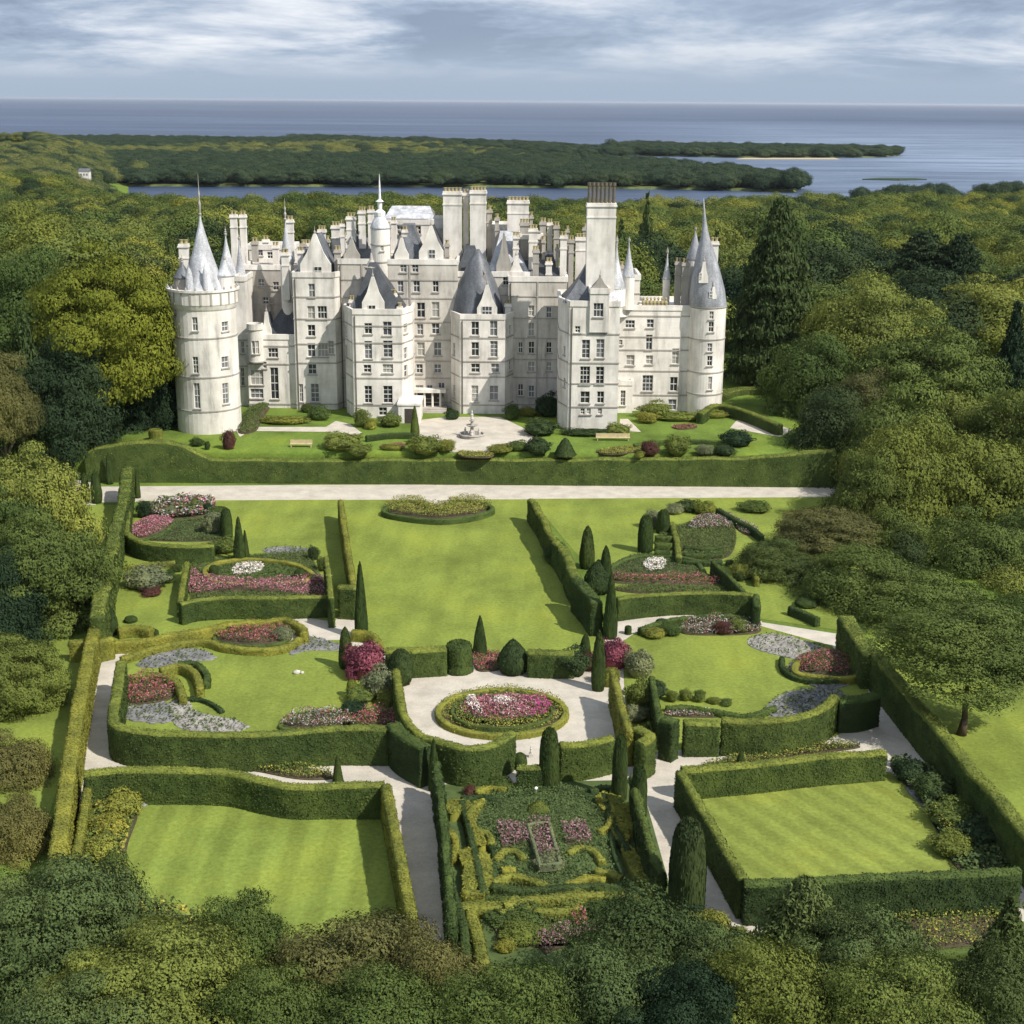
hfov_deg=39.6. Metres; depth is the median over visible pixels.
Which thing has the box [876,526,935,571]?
broadleaf tree
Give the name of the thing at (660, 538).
hedge
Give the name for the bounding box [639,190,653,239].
conifer tree
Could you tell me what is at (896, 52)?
sky
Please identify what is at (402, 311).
castle
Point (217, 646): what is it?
hedge
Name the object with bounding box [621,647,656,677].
shrub
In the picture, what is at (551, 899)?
hedge
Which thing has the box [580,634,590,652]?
topiary
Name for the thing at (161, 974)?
broadleaf tree
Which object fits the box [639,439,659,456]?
shrub
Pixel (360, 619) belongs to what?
topiary
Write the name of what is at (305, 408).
shrub
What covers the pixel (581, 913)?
flower bed
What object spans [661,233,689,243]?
broadleaf tree
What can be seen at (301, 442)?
garden bench
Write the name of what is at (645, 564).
flower bed
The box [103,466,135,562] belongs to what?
hedge
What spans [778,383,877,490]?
broadleaf tree
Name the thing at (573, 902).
shrub
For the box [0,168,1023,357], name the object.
broadleaf tree
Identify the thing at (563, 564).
hedge
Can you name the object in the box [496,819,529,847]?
flower bed
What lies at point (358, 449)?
shrub
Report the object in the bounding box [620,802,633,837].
box block
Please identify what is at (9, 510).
broadleaf tree
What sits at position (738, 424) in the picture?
terrace path
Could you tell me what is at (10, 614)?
broadleaf tree
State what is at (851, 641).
hedge
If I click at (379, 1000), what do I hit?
broadleaf tree
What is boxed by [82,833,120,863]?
shrub
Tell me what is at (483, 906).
hedge
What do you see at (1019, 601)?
broadleaf tree
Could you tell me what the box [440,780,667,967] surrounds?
knot garden ground
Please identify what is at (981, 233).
broadleaf tree
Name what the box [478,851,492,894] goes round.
box block
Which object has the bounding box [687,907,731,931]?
shrub
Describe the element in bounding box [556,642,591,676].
shrub
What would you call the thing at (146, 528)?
flower bed
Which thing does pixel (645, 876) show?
box block
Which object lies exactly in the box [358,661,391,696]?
shrub
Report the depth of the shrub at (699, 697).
118.26 m
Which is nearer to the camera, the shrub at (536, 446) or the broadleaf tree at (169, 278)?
the shrub at (536, 446)
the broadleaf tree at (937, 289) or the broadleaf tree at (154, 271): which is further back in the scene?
the broadleaf tree at (937, 289)
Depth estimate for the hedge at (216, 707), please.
116.99 m
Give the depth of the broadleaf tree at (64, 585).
131.94 m
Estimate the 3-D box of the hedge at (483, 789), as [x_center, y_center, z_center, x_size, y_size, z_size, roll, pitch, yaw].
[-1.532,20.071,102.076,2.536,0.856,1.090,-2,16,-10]
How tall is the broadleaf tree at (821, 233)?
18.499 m
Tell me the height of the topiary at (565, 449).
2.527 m
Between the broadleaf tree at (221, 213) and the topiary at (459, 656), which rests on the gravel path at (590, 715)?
the topiary at (459, 656)
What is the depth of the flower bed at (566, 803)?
96.80 m
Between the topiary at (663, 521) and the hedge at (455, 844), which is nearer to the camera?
the hedge at (455, 844)
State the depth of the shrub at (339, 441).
185.72 m
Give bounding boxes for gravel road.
[101,485,836,501]
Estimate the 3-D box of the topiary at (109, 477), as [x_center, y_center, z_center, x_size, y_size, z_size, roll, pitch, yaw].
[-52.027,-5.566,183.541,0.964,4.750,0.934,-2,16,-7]
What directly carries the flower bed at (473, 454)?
on the terrain at (266, 443)
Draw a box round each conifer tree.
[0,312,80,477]
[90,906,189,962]
[163,230,178,270]
[165,263,173,282]
[174,246,178,269]
[226,233,231,255]
[616,217,625,244]
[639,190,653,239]
[713,227,723,263]
[723,195,815,383]
[749,874,857,988]
[882,229,948,284]
[927,233,991,283]
[947,893,1023,998]
[984,300,1023,416]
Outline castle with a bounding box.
[165,175,726,434]
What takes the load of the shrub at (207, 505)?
on the flower bed at (189, 511)
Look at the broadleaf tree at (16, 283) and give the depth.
198.90 m
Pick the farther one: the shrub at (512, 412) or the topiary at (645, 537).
the shrub at (512, 412)
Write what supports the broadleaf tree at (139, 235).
on the terrain at (266, 443)
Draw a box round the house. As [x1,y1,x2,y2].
[78,168,90,179]
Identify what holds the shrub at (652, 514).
on the lawn at (613, 523)
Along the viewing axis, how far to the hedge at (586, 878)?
90.16 m
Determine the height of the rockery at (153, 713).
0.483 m
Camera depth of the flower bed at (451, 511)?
171.68 m
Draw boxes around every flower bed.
[82,790,137,875]
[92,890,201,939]
[127,666,174,705]
[132,515,175,540]
[148,517,220,541]
[151,492,216,521]
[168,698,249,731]
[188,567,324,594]
[190,550,325,599]
[201,556,315,583]
[211,617,291,647]
[232,561,263,574]
[238,402,269,433]
[255,760,332,779]
[277,705,358,729]
[341,702,395,725]
[380,442,405,450]
[381,492,494,524]
[434,683,569,740]
[449,688,553,732]
[457,449,493,457]
[460,691,542,721]
[466,694,481,713]
[472,649,499,671]
[476,781,626,886]
[485,893,636,946]
[489,694,516,707]
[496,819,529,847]
[523,691,551,719]
[525,814,562,871]
[537,920,595,955]
[560,817,591,844]
[570,905,587,930]
[596,445,641,454]
[611,552,709,581]
[613,570,719,586]
[615,582,728,593]
[643,556,666,570]
[659,513,736,559]
[664,707,716,717]
[672,423,696,429]
[681,611,761,635]
[689,512,732,528]
[701,738,860,763]
[728,512,758,535]
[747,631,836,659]
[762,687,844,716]
[790,647,855,683]
[845,906,1001,959]
[889,753,1009,869]
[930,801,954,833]
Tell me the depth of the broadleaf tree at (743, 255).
328.57 m
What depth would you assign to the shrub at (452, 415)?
204.44 m
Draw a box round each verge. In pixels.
[0,640,80,817]
[50,505,115,627]
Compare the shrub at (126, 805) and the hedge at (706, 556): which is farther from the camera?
the hedge at (706, 556)
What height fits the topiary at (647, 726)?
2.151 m
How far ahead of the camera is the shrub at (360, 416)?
198.81 m
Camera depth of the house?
778.34 m
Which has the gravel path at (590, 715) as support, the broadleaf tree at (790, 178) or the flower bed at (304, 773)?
the flower bed at (304, 773)
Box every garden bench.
[290,440,311,446]
[596,433,629,440]
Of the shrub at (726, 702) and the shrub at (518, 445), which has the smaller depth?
the shrub at (726, 702)
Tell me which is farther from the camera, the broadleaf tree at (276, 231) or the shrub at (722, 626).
the broadleaf tree at (276, 231)
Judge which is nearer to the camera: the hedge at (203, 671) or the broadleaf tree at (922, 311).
the hedge at (203, 671)
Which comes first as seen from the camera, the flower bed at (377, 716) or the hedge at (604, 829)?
the hedge at (604, 829)
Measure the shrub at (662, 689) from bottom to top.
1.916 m
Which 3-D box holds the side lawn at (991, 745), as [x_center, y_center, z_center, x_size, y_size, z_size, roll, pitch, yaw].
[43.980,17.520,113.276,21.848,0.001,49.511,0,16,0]
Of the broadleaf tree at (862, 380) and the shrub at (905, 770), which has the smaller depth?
the shrub at (905, 770)
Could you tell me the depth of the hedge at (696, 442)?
190.36 m
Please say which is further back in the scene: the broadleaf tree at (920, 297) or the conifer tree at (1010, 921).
the broadleaf tree at (920, 297)
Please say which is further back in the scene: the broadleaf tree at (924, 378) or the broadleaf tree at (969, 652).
the broadleaf tree at (924, 378)
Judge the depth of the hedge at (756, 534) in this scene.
165.84 m
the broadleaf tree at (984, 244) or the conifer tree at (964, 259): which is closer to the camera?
the conifer tree at (964, 259)
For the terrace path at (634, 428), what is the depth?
202.26 m
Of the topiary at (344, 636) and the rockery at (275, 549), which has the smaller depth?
the topiary at (344, 636)
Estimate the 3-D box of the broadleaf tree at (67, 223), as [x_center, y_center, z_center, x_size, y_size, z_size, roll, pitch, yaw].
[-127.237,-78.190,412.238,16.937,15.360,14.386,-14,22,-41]
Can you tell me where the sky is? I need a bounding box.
[0,0,1023,104]
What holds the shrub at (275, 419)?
on the terrain at (266, 443)
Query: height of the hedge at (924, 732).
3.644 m
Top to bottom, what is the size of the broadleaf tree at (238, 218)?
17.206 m
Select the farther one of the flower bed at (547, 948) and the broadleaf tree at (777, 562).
the broadleaf tree at (777, 562)
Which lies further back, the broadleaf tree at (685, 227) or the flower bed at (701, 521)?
the broadleaf tree at (685, 227)
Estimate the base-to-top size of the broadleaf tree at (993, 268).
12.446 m
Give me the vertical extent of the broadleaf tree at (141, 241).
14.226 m
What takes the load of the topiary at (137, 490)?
on the gravel road
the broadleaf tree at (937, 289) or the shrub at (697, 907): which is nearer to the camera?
the shrub at (697, 907)
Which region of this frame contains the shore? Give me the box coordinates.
[120,180,798,191]
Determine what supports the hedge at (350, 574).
on the central lawn at (431, 585)
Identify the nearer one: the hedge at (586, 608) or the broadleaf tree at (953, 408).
the hedge at (586, 608)
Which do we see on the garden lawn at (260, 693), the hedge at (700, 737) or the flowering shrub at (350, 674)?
the flowering shrub at (350, 674)
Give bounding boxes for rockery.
[126,699,176,723]
[136,646,216,667]
[262,544,308,554]
[289,634,338,654]
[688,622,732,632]
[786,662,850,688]
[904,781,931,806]
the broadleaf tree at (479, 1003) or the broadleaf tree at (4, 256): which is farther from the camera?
the broadleaf tree at (4, 256)
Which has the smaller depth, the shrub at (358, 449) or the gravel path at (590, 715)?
the gravel path at (590, 715)
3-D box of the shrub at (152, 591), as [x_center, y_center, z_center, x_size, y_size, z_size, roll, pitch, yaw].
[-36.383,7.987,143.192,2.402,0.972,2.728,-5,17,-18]
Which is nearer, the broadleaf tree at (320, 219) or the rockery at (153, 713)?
the rockery at (153, 713)
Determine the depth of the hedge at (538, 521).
161.35 m
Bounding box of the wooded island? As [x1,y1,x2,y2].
[633,153,899,157]
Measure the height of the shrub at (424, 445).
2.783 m
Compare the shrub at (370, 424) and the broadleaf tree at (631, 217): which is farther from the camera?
the broadleaf tree at (631, 217)
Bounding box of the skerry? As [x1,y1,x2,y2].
[862,178,926,180]
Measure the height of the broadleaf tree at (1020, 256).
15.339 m
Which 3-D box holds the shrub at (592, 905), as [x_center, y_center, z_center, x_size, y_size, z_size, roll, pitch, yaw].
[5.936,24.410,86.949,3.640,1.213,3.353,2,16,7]
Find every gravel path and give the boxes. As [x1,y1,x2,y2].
[64,480,95,504]
[76,615,1023,943]
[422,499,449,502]
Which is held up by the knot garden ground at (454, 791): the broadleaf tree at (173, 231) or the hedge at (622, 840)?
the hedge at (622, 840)
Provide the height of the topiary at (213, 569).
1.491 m
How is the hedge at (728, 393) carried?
on the terrain at (266, 443)
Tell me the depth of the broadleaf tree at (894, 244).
385.37 m
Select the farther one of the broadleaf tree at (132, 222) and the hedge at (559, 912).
the broadleaf tree at (132, 222)
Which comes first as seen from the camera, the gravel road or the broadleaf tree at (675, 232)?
the gravel road
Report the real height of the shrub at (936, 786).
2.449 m
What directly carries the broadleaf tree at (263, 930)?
on the terrain at (266, 443)
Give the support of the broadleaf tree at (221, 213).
on the terrain at (266, 443)
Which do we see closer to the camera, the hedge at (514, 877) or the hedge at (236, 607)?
the hedge at (514, 877)
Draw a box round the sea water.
[0,98,1023,203]
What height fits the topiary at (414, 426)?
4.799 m
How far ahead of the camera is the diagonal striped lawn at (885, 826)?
97.61 m
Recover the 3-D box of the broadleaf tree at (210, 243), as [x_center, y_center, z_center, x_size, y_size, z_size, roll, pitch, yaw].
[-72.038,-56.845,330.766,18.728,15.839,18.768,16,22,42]
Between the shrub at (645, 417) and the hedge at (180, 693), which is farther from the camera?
the shrub at (645, 417)
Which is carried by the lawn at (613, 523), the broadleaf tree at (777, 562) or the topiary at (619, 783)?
the broadleaf tree at (777, 562)
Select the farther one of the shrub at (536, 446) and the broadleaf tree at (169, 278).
the broadleaf tree at (169, 278)
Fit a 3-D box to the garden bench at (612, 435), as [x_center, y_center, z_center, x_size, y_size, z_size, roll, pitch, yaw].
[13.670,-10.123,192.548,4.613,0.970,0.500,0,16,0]
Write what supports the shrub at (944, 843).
in the flower bed at (985, 856)
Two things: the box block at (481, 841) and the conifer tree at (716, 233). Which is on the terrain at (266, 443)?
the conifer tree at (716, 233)
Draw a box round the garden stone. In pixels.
[293,670,303,673]
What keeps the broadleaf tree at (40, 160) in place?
on the shore
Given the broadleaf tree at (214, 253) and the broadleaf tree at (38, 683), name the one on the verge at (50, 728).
the broadleaf tree at (38, 683)
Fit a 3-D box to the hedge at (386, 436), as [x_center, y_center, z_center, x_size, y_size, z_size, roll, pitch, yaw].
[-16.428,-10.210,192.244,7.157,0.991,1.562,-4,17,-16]
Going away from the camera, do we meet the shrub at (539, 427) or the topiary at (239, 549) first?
the topiary at (239, 549)
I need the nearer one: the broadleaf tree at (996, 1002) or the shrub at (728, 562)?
the broadleaf tree at (996, 1002)
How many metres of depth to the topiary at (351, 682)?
118.41 m
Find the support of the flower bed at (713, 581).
on the lawn at (613, 523)
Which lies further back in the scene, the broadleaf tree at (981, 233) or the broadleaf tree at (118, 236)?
the broadleaf tree at (981, 233)
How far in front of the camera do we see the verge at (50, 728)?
112.20 m
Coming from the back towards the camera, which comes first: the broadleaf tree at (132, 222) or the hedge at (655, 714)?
the broadleaf tree at (132, 222)
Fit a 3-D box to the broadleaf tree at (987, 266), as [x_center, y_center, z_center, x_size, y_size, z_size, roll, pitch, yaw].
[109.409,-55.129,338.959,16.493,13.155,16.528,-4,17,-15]
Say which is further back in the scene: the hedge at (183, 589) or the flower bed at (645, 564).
the flower bed at (645, 564)
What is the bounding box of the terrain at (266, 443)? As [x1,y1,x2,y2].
[0,181,1023,1018]
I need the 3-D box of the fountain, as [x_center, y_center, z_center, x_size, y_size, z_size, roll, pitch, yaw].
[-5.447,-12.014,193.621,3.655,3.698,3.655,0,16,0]
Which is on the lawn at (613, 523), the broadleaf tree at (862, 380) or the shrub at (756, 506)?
the shrub at (756, 506)
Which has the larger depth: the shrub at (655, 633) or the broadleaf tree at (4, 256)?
the broadleaf tree at (4, 256)
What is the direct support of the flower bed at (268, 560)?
on the lawn at (280, 523)
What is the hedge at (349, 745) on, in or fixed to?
on the garden lawn at (260, 693)
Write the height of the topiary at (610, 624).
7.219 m
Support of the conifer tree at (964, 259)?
on the terrain at (266, 443)
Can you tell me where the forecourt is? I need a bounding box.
[419,417,532,451]
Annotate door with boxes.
[425,393,430,404]
[434,393,438,404]
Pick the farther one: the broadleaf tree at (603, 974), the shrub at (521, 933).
the shrub at (521, 933)
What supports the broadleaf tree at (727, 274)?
on the terrain at (266, 443)
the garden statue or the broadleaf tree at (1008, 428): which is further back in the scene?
the broadleaf tree at (1008, 428)
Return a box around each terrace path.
[236,421,361,436]
[620,419,640,431]
[730,420,790,436]
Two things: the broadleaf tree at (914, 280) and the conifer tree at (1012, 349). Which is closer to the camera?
the conifer tree at (1012, 349)
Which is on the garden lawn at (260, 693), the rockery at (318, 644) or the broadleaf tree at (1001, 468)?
the rockery at (318, 644)
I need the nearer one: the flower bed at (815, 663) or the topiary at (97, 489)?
the flower bed at (815, 663)
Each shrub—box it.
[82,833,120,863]
[83,858,129,881]
[87,810,130,835]
[94,784,144,817]
[98,847,129,868]
[121,561,172,589]
[133,500,153,517]
[139,585,162,597]
[161,505,175,516]
[163,568,175,583]
[169,563,182,571]
[187,498,203,510]
[188,437,204,446]
[200,511,220,533]
[202,502,211,512]
[203,441,209,449]
[208,535,233,553]
[218,429,236,449]
[260,415,312,424]
[271,624,295,640]
[300,403,310,412]
[306,405,331,420]
[307,545,320,559]
[316,555,323,570]
[320,430,364,450]
[339,700,367,715]
[340,640,385,679]
[343,685,375,702]
[344,666,358,680]
[346,443,372,455]
[352,408,372,426]
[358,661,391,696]
[364,418,377,429]
[376,411,401,426]
[376,689,393,706]
[379,443,404,450]
[403,434,445,455]
[438,438,456,451]
[442,409,459,419]
[462,784,475,794]
[481,892,545,927]
[483,775,514,790]
[486,443,511,453]
[488,895,511,911]
[493,937,516,952]
[495,912,547,946]
[501,403,520,419]
[505,439,526,450]
[520,405,538,416]
[520,892,545,907]
[522,416,561,435]
[525,436,552,455]
[530,847,565,873]
[535,389,556,416]
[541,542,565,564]
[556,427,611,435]
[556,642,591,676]
[557,887,588,909]
[582,897,627,925]
[583,651,592,670]
[588,882,622,904]
[603,637,631,669]
[604,422,632,432]
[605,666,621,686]
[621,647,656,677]
[622,675,659,707]
[625,704,649,722]
[634,398,672,414]
[634,410,662,422]
[634,451,644,458]
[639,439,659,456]
[639,679,668,697]
[641,627,666,638]
[642,509,658,528]
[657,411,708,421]
[659,622,685,635]
[662,434,691,456]
[665,503,684,514]
[665,689,679,701]
[673,896,706,917]
[675,499,701,511]
[678,688,692,701]
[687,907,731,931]
[691,500,716,513]
[692,443,713,455]
[693,690,705,702]
[694,409,729,418]
[706,697,720,703]
[711,620,731,633]
[712,443,738,455]
[717,429,756,447]
[719,697,732,706]
[724,559,733,566]
[728,561,750,577]
[728,616,752,632]
[729,924,748,937]
[732,571,746,581]
[735,499,772,512]
[890,755,926,781]
[914,771,955,801]
[918,793,973,828]
[922,827,973,857]
[949,812,996,846]
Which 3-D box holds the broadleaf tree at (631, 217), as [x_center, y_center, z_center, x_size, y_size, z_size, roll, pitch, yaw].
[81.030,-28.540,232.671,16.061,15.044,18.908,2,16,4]
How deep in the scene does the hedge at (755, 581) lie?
146.68 m
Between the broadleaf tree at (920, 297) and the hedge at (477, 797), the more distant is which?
the broadleaf tree at (920, 297)
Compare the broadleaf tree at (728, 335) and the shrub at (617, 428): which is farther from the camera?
the broadleaf tree at (728, 335)
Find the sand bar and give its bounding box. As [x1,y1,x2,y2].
[739,158,836,158]
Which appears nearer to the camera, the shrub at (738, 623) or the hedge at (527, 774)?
the hedge at (527, 774)
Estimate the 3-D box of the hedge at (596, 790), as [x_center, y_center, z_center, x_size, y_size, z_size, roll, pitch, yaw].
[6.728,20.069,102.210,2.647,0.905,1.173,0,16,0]
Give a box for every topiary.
[81,473,89,500]
[90,469,102,503]
[106,451,113,484]
[109,605,118,635]
[124,615,137,623]
[135,470,140,498]
[148,428,162,439]
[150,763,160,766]
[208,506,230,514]
[209,565,218,574]
[220,508,232,538]
[233,516,245,558]
[243,530,249,556]
[293,568,305,577]
[332,754,343,781]
[338,627,351,669]
[346,679,356,695]
[354,560,367,630]
[388,648,413,686]
[410,406,419,434]
[428,738,437,790]
[446,638,473,675]
[472,615,487,655]
[497,638,527,676]
[515,752,526,767]
[526,800,549,814]
[539,726,559,787]
[554,438,576,457]
[579,525,594,569]
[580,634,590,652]
[584,559,609,595]
[591,629,605,691]
[601,545,611,575]
[603,572,617,639]
[611,733,627,801]
[624,625,631,634]
[630,764,647,815]
[637,514,653,553]
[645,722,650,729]
[656,509,669,533]
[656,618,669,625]
[668,815,706,911]
[736,750,744,761]
[794,597,817,608]
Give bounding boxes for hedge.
[46,623,101,878]
[69,636,115,662]
[70,784,93,881]
[83,765,384,819]
[85,439,835,487]
[88,541,123,638]
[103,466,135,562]
[106,660,388,771]
[114,616,308,653]
[117,624,154,638]
[119,636,302,663]
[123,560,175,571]
[124,511,215,564]
[129,672,187,704]
[158,663,204,697]
[176,561,190,617]
[178,594,327,625]
[178,660,211,689]
[187,696,224,713]
[323,556,335,627]
[337,499,356,584]
[337,584,355,619]
[350,629,384,649]
[365,432,415,441]
[379,783,418,945]
[385,645,447,677]
[387,721,430,787]
[391,668,425,737]
[421,730,516,786]
[430,761,458,953]
[449,829,460,864]
[454,888,471,964]
[459,800,488,898]
[460,793,501,805]
[460,888,485,901]
[461,895,519,918]
[464,907,490,976]
[466,799,495,847]
[474,785,507,794]
[490,872,547,886]
[490,881,630,895]
[492,847,527,866]
[498,904,581,920]
[501,865,516,874]
[503,890,645,908]
[515,764,543,788]
[526,498,559,554]
[526,648,574,678]
[550,539,581,601]
[559,734,614,781]
[563,874,607,884]
[565,844,606,865]
[570,577,603,636]
[587,784,610,794]
[594,866,623,882]
[595,795,616,837]
[601,792,630,853]
[608,670,633,766]
[616,590,753,620]
[627,775,667,909]
[632,724,656,778]
[633,439,729,446]
[637,613,750,636]
[647,676,661,749]
[654,535,672,543]
[654,542,672,549]
[654,549,672,555]
[657,715,679,762]
[665,704,776,718]
[669,522,682,564]
[673,769,748,918]
[680,749,887,798]
[681,718,720,757]
[683,545,722,551]
[683,552,722,559]
[683,559,722,566]
[696,403,782,434]
[709,560,745,592]
[715,507,764,541]
[719,693,840,756]
[722,386,776,400]
[739,866,1022,926]
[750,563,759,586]
[751,594,760,627]
[778,656,841,684]
[787,605,820,626]
[835,614,874,688]
[836,691,880,732]
[868,649,1023,888]
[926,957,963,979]
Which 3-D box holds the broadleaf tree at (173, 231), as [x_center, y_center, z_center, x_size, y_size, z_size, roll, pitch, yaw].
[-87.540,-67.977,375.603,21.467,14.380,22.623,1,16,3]
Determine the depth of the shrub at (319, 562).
150.21 m
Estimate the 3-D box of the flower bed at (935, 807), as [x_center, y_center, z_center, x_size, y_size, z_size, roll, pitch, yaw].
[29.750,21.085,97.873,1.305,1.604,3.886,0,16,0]
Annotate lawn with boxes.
[79,793,399,959]
[109,640,393,731]
[112,500,346,639]
[345,499,595,653]
[534,497,873,629]
[623,626,867,750]
[701,772,957,879]
[862,622,1023,819]
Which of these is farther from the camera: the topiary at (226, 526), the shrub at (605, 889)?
the topiary at (226, 526)
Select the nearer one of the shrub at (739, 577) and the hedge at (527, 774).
the hedge at (527, 774)
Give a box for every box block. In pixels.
[446,798,470,821]
[458,847,473,872]
[461,860,478,889]
[467,798,484,823]
[472,825,486,852]
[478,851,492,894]
[596,790,609,815]
[609,789,624,818]
[610,816,629,846]
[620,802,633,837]
[621,844,645,888]
[636,846,652,903]
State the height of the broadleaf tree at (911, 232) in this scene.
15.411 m
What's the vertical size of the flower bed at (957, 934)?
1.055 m
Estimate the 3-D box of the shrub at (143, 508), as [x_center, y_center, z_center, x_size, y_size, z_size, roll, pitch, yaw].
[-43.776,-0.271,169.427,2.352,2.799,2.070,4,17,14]
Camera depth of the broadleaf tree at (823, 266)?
284.25 m
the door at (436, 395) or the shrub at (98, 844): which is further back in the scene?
the door at (436, 395)
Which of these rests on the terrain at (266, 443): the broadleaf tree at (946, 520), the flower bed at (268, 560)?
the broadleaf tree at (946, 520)
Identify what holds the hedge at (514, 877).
on the knot garden ground at (454, 791)
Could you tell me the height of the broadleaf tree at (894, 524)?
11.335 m
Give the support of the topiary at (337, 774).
on the gravel path at (590, 715)
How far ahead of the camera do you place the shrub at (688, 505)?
173.16 m
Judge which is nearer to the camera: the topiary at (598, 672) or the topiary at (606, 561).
the topiary at (598, 672)
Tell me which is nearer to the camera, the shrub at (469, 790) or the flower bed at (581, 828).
the flower bed at (581, 828)
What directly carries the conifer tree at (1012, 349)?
on the terrain at (266, 443)
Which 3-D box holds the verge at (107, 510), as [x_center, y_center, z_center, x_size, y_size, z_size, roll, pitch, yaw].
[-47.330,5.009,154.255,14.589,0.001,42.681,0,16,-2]
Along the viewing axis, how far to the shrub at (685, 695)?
118.48 m
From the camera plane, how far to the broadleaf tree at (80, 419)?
181.48 m
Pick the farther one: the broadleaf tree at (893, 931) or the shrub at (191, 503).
the shrub at (191, 503)
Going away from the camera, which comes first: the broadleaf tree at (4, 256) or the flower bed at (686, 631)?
the flower bed at (686, 631)
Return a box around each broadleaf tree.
[0,131,538,191]
[0,131,1023,197]
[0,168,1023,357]
[0,169,1023,368]
[0,172,1023,302]
[0,172,1023,323]
[0,197,50,228]
[0,212,73,255]
[0,218,25,253]
[0,242,73,373]
[0,247,44,271]
[0,347,46,495]
[0,439,107,575]
[0,484,62,587]
[0,505,135,640]
[0,541,56,650]
[0,630,72,722]
[0,728,58,797]
[0,789,53,871]
[0,850,186,1023]
[0,868,72,1017]
[0,967,174,1023]
[2,228,132,286]
[10,237,186,433]
[11,331,128,466]
[21,908,281,1023]
[43,234,111,256]
[47,216,84,232]
[59,223,116,242]
[68,208,131,227]
[73,217,118,236]
[74,264,173,351]
[100,216,156,235]
[101,216,144,226]
[103,232,156,245]
[107,224,159,237]
[107,248,134,253]
[107,250,174,283]
[112,235,165,250]
[113,230,172,249]
[114,398,153,434]
[115,249,161,259]
[119,241,174,256]
[119,349,177,432]
[121,249,179,279]
[152,209,222,238]
[152,228,189,240]
[159,271,176,289]
[160,215,253,252]
[164,234,223,258]
[178,204,260,236]
[183,884,297,980]
[194,959,349,1023]
[195,208,258,236]
[210,237,250,256]
[211,247,231,269]
[247,233,271,240]
[261,904,427,1022]
[313,955,474,1023]
[382,914,500,1005]
[423,955,583,1023]
[536,935,678,1023]
[552,875,730,1007]
[573,240,662,289]
[588,956,751,1023]
[615,230,638,246]
[615,236,637,250]
[621,228,688,283]
[637,233,681,252]
[640,277,673,295]
[647,284,740,343]
[655,223,701,237]
[655,226,690,240]
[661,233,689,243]
[663,917,781,1000]
[673,930,850,1023]
[677,221,745,252]
[677,246,733,261]
[678,230,700,245]
[718,256,752,272]
[719,244,758,262]
[720,261,748,336]
[724,236,757,252]
[724,274,747,328]
[730,536,818,587]
[731,208,806,240]
[734,253,751,261]
[751,329,861,420]
[753,213,811,244]
[765,504,881,565]
[771,899,950,1023]
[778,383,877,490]
[785,540,929,621]
[794,268,929,380]
[798,223,859,253]
[798,238,866,288]
[799,237,889,279]
[804,944,987,1023]
[809,218,884,254]
[816,444,919,541]
[824,366,910,423]
[826,430,926,497]
[827,274,889,296]
[827,411,983,540]
[830,384,961,486]
[839,566,996,639]
[841,314,1018,432]
[843,245,901,273]
[858,504,934,557]
[862,253,884,263]
[866,596,1023,736]
[875,268,912,279]
[876,235,915,252]
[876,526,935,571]
[885,263,952,295]
[886,294,947,311]
[887,253,910,268]
[889,297,978,387]
[897,288,937,303]
[898,266,978,303]
[904,222,948,241]
[904,276,968,300]
[906,208,971,244]
[912,517,1023,583]
[916,272,1023,367]
[916,430,1023,531]
[916,501,991,545]
[918,387,1002,440]
[930,934,1023,1023]
[936,237,968,257]
[953,379,1023,491]
[954,505,1023,571]
[967,228,1001,243]
[967,233,1002,256]
[972,556,1023,598]
[975,248,998,263]
[976,253,1003,269]
[980,263,1016,275]
[986,275,1023,292]
[987,261,1023,283]
[988,250,1018,267]
[989,230,1023,257]
[989,267,1023,288]
[991,587,1023,636]
[993,238,1023,260]
[994,227,1008,235]
[1005,247,1023,267]
[1007,223,1023,237]
[1009,244,1023,254]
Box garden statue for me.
[529,746,532,757]
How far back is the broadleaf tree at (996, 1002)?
68.79 m
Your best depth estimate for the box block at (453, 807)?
99.01 m
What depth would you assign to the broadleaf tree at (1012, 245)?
385.16 m
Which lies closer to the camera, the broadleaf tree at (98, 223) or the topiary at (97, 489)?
the topiary at (97, 489)
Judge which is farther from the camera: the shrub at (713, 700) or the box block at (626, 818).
the shrub at (713, 700)
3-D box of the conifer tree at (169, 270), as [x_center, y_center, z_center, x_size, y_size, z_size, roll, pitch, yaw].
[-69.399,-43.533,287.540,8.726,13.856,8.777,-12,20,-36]
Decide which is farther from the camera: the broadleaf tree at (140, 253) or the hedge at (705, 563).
the broadleaf tree at (140, 253)
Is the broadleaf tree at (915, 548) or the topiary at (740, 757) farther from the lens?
the broadleaf tree at (915, 548)
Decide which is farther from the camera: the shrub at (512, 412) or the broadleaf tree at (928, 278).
the broadleaf tree at (928, 278)
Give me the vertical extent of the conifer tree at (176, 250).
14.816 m
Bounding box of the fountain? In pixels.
[459,411,484,439]
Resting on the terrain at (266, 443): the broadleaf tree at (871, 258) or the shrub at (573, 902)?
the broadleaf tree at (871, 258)

